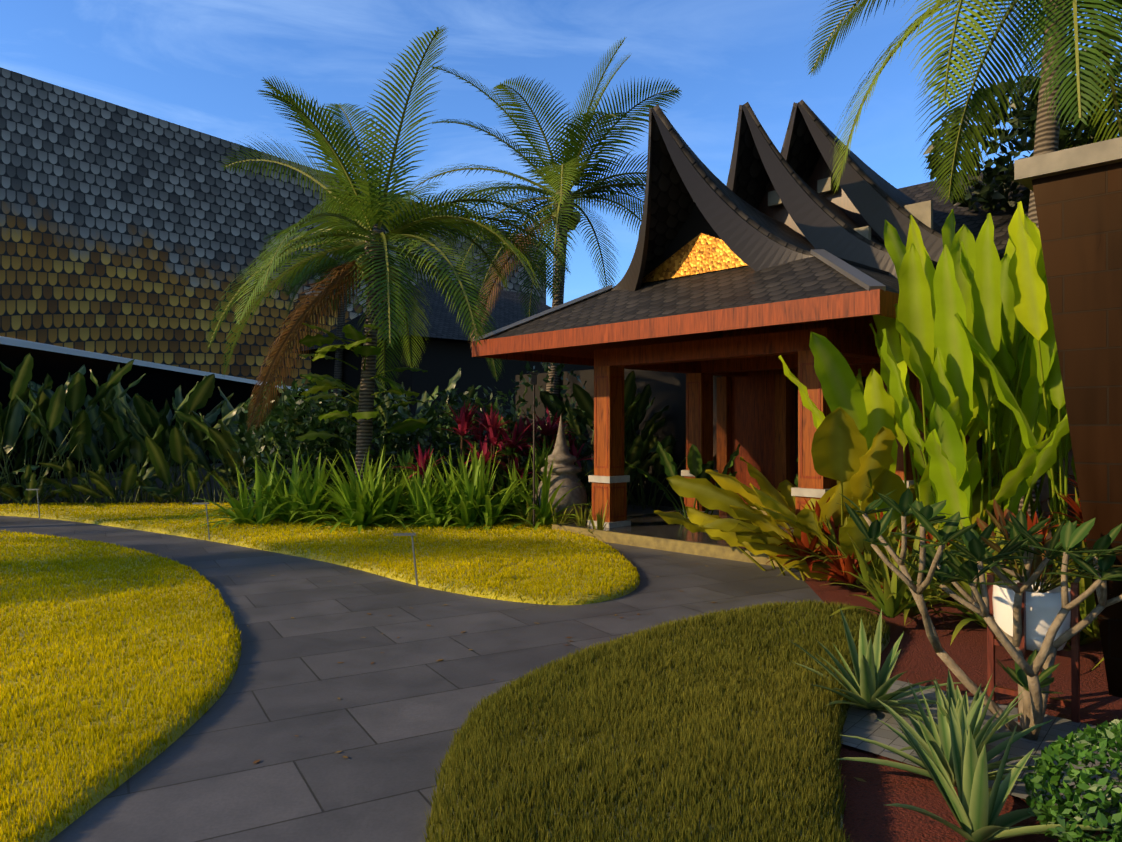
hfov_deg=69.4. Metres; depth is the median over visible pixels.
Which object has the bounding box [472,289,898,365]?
eave fascia
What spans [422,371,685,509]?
planting
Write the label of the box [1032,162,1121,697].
wall
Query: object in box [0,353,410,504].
heliconia hedge
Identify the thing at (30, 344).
white roof fascia
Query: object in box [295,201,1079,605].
broad leaf plants
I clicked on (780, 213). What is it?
tier gable panel
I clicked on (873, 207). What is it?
tier bargeboards
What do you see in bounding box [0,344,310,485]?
dark roof wall
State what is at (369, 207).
palm
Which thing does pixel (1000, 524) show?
potted croton
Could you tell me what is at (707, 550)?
porch platform
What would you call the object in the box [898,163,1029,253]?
villa roof
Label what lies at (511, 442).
cordylines
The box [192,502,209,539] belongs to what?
path light
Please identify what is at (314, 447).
shrubs
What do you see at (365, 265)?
palm coconuts
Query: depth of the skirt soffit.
14.14 m
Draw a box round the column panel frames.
[593,362,915,525]
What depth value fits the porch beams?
11.27 m
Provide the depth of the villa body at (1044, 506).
11.66 m
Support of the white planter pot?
on the timber pot stand
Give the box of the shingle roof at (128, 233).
[0,67,545,388]
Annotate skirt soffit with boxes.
[518,331,723,358]
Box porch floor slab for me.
[557,509,793,548]
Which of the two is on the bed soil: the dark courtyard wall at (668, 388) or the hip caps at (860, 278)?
the dark courtyard wall at (668, 388)
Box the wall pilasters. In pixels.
[717,369,968,491]
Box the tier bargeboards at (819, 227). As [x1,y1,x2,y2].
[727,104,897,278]
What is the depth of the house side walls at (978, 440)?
12.05 m
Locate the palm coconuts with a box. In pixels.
[356,254,398,282]
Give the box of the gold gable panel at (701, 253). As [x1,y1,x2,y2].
[642,233,746,282]
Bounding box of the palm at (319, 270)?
[264,191,409,410]
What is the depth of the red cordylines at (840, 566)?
8.28 m
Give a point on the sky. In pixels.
(198, 65)
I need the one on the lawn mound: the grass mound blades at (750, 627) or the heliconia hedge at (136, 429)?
the grass mound blades at (750, 627)
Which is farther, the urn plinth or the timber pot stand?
the urn plinth
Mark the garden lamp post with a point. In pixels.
(534, 378)
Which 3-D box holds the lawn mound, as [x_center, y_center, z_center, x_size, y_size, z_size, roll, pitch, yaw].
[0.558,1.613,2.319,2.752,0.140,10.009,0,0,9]
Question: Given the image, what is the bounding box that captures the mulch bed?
[801,557,1121,841]
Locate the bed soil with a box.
[0,462,640,504]
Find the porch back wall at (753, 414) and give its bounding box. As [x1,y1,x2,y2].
[722,315,927,503]
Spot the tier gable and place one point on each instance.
(696, 223)
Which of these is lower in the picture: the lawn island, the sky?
the lawn island
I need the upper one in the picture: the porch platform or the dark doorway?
the dark doorway
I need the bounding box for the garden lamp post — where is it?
[530,372,537,526]
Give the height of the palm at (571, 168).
11.011 m
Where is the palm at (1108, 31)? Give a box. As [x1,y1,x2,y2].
[805,0,1121,537]
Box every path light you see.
[26,489,39,519]
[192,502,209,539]
[393,533,417,585]
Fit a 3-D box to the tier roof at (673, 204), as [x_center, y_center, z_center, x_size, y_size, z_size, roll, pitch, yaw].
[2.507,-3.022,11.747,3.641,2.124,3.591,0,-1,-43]
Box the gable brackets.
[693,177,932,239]
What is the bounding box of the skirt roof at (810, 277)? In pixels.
[484,255,898,339]
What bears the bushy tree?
on the ground
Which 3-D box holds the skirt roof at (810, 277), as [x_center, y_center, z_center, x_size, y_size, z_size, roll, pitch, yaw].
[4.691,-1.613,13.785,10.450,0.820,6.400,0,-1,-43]
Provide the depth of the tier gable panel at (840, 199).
13.56 m
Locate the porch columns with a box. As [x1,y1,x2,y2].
[592,350,916,529]
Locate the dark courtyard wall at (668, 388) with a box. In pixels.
[516,369,685,507]
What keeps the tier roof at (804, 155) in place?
on the skirt roof at (810, 277)
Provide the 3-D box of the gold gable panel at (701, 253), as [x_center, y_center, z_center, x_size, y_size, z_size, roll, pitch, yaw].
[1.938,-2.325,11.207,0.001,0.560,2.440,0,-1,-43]
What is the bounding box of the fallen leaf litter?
[238,563,1110,839]
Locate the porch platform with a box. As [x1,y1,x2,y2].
[552,504,979,568]
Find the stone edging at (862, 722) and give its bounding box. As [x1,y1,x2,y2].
[841,678,1121,824]
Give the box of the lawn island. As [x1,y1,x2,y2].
[0,503,639,604]
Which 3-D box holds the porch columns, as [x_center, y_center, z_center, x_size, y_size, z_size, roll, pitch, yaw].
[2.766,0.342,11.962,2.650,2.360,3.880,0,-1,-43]
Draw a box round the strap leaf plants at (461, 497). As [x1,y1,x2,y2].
[186,441,1110,669]
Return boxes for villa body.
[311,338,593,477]
[713,375,1080,539]
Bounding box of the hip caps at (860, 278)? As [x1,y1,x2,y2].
[475,249,885,340]
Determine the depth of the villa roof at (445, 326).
29.87 m
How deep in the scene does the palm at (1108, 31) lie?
10.97 m
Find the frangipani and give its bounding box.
[837,485,1121,740]
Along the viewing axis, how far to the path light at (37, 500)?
14.06 m
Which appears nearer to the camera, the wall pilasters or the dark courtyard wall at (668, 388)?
the wall pilasters
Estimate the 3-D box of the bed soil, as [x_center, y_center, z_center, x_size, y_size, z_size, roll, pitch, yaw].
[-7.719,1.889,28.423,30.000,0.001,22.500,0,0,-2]
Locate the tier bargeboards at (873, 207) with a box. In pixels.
[782,102,942,261]
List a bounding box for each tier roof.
[611,104,888,289]
[726,102,937,269]
[780,100,1003,260]
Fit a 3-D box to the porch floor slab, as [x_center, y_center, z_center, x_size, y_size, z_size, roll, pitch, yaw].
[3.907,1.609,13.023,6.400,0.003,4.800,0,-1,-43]
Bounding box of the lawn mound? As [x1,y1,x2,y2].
[433,609,889,841]
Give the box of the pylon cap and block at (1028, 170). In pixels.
[1014,137,1121,191]
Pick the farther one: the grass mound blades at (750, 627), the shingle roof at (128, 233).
the shingle roof at (128, 233)
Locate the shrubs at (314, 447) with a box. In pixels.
[230,361,593,503]
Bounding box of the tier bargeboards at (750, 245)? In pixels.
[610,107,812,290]
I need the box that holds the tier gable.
[641,205,747,283]
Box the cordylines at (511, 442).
[382,407,593,499]
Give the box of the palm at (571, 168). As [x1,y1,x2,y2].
[404,37,681,435]
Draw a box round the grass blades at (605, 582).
[0,502,640,604]
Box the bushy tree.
[923,40,1121,211]
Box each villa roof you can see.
[290,279,551,353]
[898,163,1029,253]
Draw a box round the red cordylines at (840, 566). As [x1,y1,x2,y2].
[445,402,1085,587]
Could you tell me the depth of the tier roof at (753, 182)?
12.35 m
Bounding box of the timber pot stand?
[987,573,1079,722]
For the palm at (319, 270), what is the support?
on the bed soil
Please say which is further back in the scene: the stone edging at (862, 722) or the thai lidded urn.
the thai lidded urn
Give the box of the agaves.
[786,606,1121,841]
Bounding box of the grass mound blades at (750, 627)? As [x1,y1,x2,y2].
[422,599,889,841]
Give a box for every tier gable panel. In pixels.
[756,183,807,240]
[806,154,883,242]
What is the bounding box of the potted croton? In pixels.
[931,499,1121,592]
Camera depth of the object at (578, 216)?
19.39 m
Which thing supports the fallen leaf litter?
on the path paving at (324, 689)
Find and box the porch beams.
[594,328,880,376]
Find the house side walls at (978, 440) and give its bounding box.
[717,334,981,460]
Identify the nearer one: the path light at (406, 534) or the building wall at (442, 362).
the path light at (406, 534)
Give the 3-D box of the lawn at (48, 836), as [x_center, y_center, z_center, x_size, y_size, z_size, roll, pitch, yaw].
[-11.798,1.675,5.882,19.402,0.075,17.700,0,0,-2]
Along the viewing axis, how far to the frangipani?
4.24 m
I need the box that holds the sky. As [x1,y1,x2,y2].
[0,0,1121,306]
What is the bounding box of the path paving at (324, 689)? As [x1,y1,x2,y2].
[0,505,823,841]
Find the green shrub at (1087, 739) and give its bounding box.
[1021,717,1121,841]
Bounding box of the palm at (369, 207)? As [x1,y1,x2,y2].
[204,25,570,482]
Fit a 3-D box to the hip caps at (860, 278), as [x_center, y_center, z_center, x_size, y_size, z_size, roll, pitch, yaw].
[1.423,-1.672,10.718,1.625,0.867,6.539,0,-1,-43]
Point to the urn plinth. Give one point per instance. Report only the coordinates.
(568, 519)
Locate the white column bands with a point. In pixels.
(808, 492)
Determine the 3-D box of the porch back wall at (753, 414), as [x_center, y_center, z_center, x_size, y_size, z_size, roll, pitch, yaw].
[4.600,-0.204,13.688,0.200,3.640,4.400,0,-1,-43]
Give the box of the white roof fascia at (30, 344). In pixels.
[0,336,307,391]
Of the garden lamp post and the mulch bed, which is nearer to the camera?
the mulch bed
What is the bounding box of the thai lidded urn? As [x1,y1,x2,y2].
[535,415,586,518]
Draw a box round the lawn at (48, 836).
[0,532,240,841]
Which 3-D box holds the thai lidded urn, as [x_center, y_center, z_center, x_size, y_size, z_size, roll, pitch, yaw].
[0.002,0.734,13.521,0.878,1.720,0.878,0,0,-2]
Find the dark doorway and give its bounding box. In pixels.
[795,377,982,486]
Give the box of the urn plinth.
[549,516,586,523]
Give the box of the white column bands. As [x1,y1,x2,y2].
[588,470,913,531]
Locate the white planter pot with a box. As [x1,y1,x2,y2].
[992,580,1070,650]
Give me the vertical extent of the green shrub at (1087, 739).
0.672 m
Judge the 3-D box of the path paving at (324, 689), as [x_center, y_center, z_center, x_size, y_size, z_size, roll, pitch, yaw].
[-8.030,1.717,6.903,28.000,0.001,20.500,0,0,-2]
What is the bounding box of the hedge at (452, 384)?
[272,368,593,502]
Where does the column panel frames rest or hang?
attached to the porch columns
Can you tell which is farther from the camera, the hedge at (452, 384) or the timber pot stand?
the hedge at (452, 384)
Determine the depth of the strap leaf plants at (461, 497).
13.05 m

